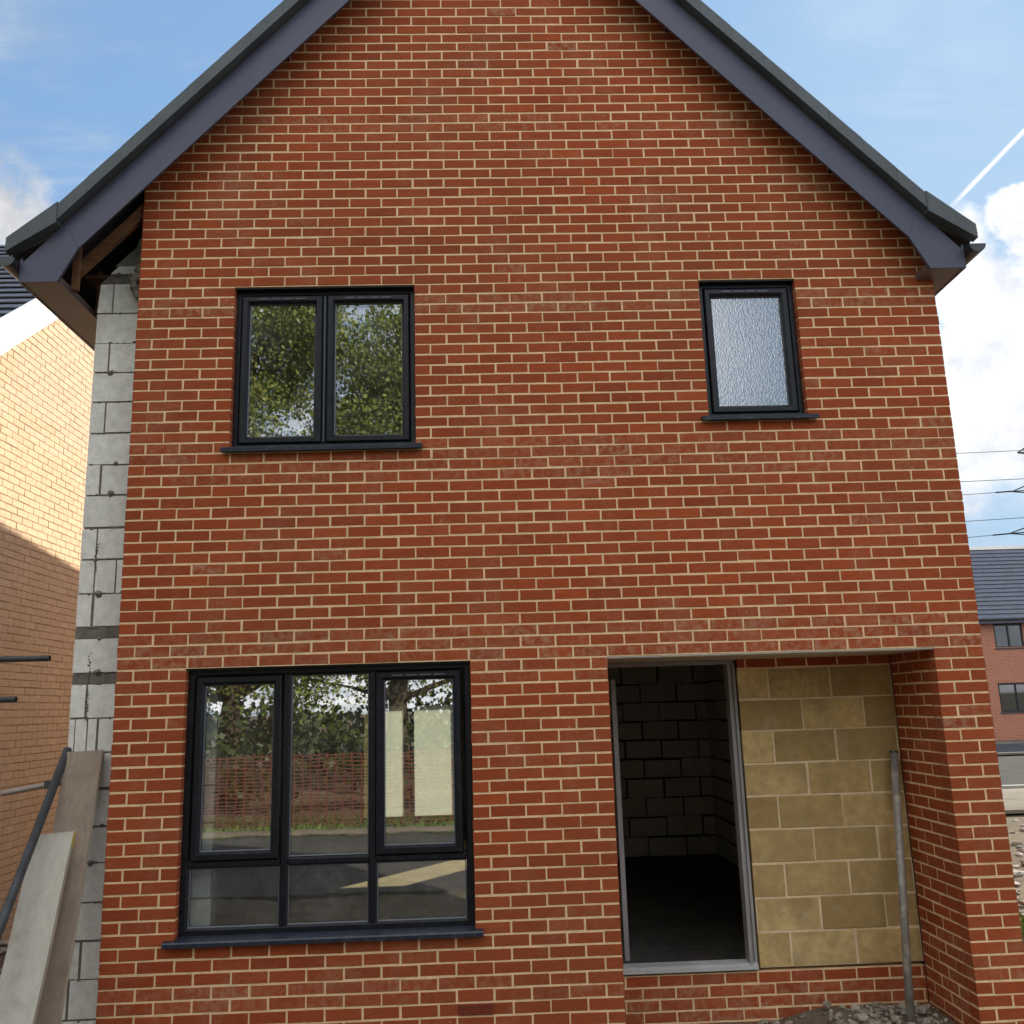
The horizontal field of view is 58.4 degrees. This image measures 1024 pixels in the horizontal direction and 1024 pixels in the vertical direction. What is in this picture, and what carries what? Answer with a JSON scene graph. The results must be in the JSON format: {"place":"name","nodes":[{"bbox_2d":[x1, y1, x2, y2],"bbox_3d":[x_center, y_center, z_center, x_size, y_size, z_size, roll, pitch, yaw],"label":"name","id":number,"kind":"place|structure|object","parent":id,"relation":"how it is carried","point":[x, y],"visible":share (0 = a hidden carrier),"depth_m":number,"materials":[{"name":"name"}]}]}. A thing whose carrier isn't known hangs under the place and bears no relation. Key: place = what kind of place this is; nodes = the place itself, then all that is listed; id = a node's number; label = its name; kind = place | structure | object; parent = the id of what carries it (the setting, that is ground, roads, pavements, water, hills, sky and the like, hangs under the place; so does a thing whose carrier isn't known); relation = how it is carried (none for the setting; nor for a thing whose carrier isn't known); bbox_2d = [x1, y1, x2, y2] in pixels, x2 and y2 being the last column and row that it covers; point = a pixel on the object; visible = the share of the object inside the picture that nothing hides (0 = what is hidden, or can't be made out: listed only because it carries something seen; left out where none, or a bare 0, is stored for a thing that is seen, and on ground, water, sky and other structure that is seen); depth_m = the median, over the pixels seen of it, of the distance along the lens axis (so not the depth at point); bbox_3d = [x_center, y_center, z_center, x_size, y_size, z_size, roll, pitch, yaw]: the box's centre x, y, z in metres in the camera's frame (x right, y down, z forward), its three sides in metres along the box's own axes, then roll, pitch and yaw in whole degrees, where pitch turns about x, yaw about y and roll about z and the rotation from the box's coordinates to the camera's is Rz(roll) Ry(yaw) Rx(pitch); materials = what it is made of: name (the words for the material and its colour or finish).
{"place":"outdoors","nodes":[
{"label":"outdoors","id":0,"kind":"place"},
{"bbox_2d":[0,245,93,940],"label":"buff house","id":1,"kind":"structure","parent":0,"point":[46,366],"depth_m":9.76,"materials":[{"name":"brick"}]},
{"bbox_2d":[0,740,1023,1023],"bbox_3d":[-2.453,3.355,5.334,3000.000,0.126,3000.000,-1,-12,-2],"label":"ground","id":2,"kind":"structure","parent":0,"point":[1014,826],"depth_m":12.39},
{"bbox_2d":[0,940,8,975],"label":"rubble","id":3,"kind":"object","parent":2,"relation":"on","point":[3,950],"visible":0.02,"depth_m":8.49,"materials":[{"name":"stone"}]},
{"bbox_2d":[0,655,50,702],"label":"scaffold","id":4,"kind":"object","parent":2,"relation":"on","point":[14,699],"visible":1,"depth_m":7.27,"materials":[{"name":"metal"}]},
{"bbox_2d":[0,747,71,940],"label":"metal tube","id":5,"kind":"object","parent":2,"relation":"on","point":[13,892],"visible":1,"depth_m":5.38,"materials":[{"name":"metal"}]},
{"bbox_2d":[1,780,61,795],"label":"pale tube","id":6,"kind":"object","parent":5,"relation":"attached to","point":[45,784],"visible":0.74,"depth_m":5.75,"materials":[{"name":"metal"}]},
{"bbox_2d":[0,831,74,1023],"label":"scaffold board","id":7,"kind":"object","parent":2,"relation":"on","point":[25,967],"visible":0.92,"depth_m":5.17,"materials":[{"name":"grey wood"}]},
{"bbox_2d":[35,750,104,1023],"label":"scaffold board","id":8,"kind":"object","parent":2,"relation":"on","point":[78,797],"visible":0.72,"depth_m":5.52,"materials":[{"name":"wood"}]},
{"bbox_2d":[0,0,1023,1023],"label":"brick house","id":9,"kind":"structure","parent":2,"relation":"on","point":[525,567],"depth_m":6.30,"materials":[{"name":"brick"}]},
{"bbox_2d":[220,286,422,452],"bbox_3d":[-1.293,-0.984,6.334,1.340,1.204,0.187,-1,-12,-2],"label":"window","id":10,"kind":"structure","parent":9,"relation":"in","point":[325,300],"depth_m":6.35,"materials":[{"name":"black plastic"}]},
{"bbox_2d":[161,661,483,949],"bbox_3d":[-1.157,1.798,5.744,1.920,1.647,0.187,-1,-12,-2],"label":"window","id":11,"kind":"structure","parent":9,"relation":"in","point":[283,932],"depth_m":5.72,"materials":[{"name":"black plastic"}]},
{"bbox_2d":[361,702,453,820],"bbox_3d":[-1.454,3.558,13.128,1.410,1.610,0.070,-1,-12,-2],"label":"rear window","id":12,"kind":"structure","parent":9,"relation":"in","point":[418,736],"depth_m":13.11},
{"bbox_2d":[699,280,818,420],"bbox_3d":[1.682,-1.129,6.446,0.800,1.052,0.187,-1,-12,-2],"label":"window","id":13,"kind":"structure","parent":9,"relation":"in","point":[752,366],"depth_m":6.48,"materials":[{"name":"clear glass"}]},
{"bbox_2d":[770,1003,955,1023],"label":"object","id":14,"kind":"structure","parent":2,"relation":"on","point":[816,1016],"depth_m":6.00,"materials":[{"name":"grey gravel"}]},
{"bbox_2d":[757,1001,947,1023],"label":"rubble","id":15,"kind":"object","parent":14,"relation":"on","point":[861,1014],"visible":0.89,"depth_m":5.95,"materials":[{"name":"stone"}]},
{"bbox_2d":[889,750,914,1022],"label":"prop tube","id":16,"kind":"object","parent":14,"relation":"on","point":[904,924],"visible":1,"depth_m":6.09,"materials":[{"name":"metal"}]},
{"bbox_2d":[1009,819,1023,926],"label":"rubble","id":17,"kind":"object","parent":2,"relation":"on","point":[1018,872],"visible":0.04,"depth_m":11.12,"materials":[{"name":"stone"}]},
{"bbox_2d":[1010,448,1023,534],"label":"electricity pylon","id":18,"kind":"object","parent":2,"relation":"on","point":[1018,491],"visible":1,"depth_m":162.39,"materials":[{"name":"metal"}]},
{"bbox_2d":[964,491,1011,494],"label":"power cable","id":19,"kind":"object","parent":18,"relation":"attached to","point":[992,492],"visible":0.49,"depth_m":162.57,"materials":[{"name":"metal"}]},
{"bbox_2d":[960,479,1015,481],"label":"power cable","id":20,"kind":"object","parent":18,"relation":"attached to","point":[988,480],"visible":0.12,"depth_m":163.00,"materials":[{"name":"metal"}]},
{"bbox_2d":[968,533,1009,537],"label":"power cable","id":21,"kind":"object","parent":18,"relation":"attached to","point":[993,535],"visible":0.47,"depth_m":160.92,"materials":[{"name":"metal"}]},
{"bbox_2d":[956,450,1023,453],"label":"power cable","id":22,"kind":"object","parent":18,"relation":"attached to","point":[992,451],"visible":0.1,"depth_m":164.18,"materials":[{"name":"metal"}]},
{"bbox_2d":[965,517,1023,521],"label":"power cable","id":23,"kind":"object","parent":18,"relation":"attached to","point":[993,519],"visible":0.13,"depth_m":161.53,"materials":[{"name":"metal"}]},
{"bbox_2d":[0,0,1023,546],"label":"sky","id":24,"kind":"structure","parent":0,"point":[935,87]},
{"bbox_2d":[969,547,1023,740],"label":"terraced house","id":25,"kind":"structure","parent":0,"point":[999,592],"depth_m":41.22,"materials":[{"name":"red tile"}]},
{"bbox_2d":[993,624,1023,648],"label":"window","id":26,"kind":"structure","parent":25,"relation":"in","point":[1005,635],"depth_m":41.38,"materials":[{"name":"grey"}]},
{"bbox_2d":[998,683,1023,713],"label":"window","id":27,"kind":"structure","parent":25,"relation":"in","point":[1011,695],"depth_m":40.81,"materials":[{"name":"grey"}]},
{"bbox_2d":[984,546,1023,589],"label":"terraced house","id":28,"kind":"structure","parent":0,"point":[1010,560],"depth_m":45.17,"materials":[{"name":"grey tile"}]},
{"bbox_2d":[995,741,1023,743],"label":"path","id":29,"kind":"structure","parent":0,"point":[1014,742],"depth_m":36.57,"materials":[{"name":"concrete"}]},
{"bbox_2d":[996,743,1023,755],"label":"pavement","id":30,"kind":"structure","parent":0,"point":[1016,747],"depth_m":33.01,"materials":[{"name":"grey concrete"}]},
{"bbox_2d":[997,752,1023,754],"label":"kerb","id":31,"kind":"structure","parent":30,"relation":"on","point":[1006,753],"depth_m":29.94,"materials":[{"name":"concrete"}]},
{"bbox_2d":[998,756,1023,784],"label":"back road","id":32,"kind":"structure","parent":0,"point":[1011,769],"depth_m":24.65,"materials":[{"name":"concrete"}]},
{"bbox_2d":[1002,788,1023,813],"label":"pavement","id":33,"kind":"structure","parent":0,"point":[1013,799],"depth_m":17.18,"materials":[{"name":"concrete"}]},
{"bbox_2d":[1001,784,1023,788],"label":"kerb","id":34,"kind":"structure","parent":33,"relation":"on","point":[1013,786],"depth_m":19.34,"materials":[{"name":"concrete"}]},
{"bbox_2d":[1018,912,1023,952],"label":"grass","id":35,"kind":"structure","parent":0,"point":[1021,921],"depth_m":7.99,"materials":[{"name":"green plant"}]}
]}

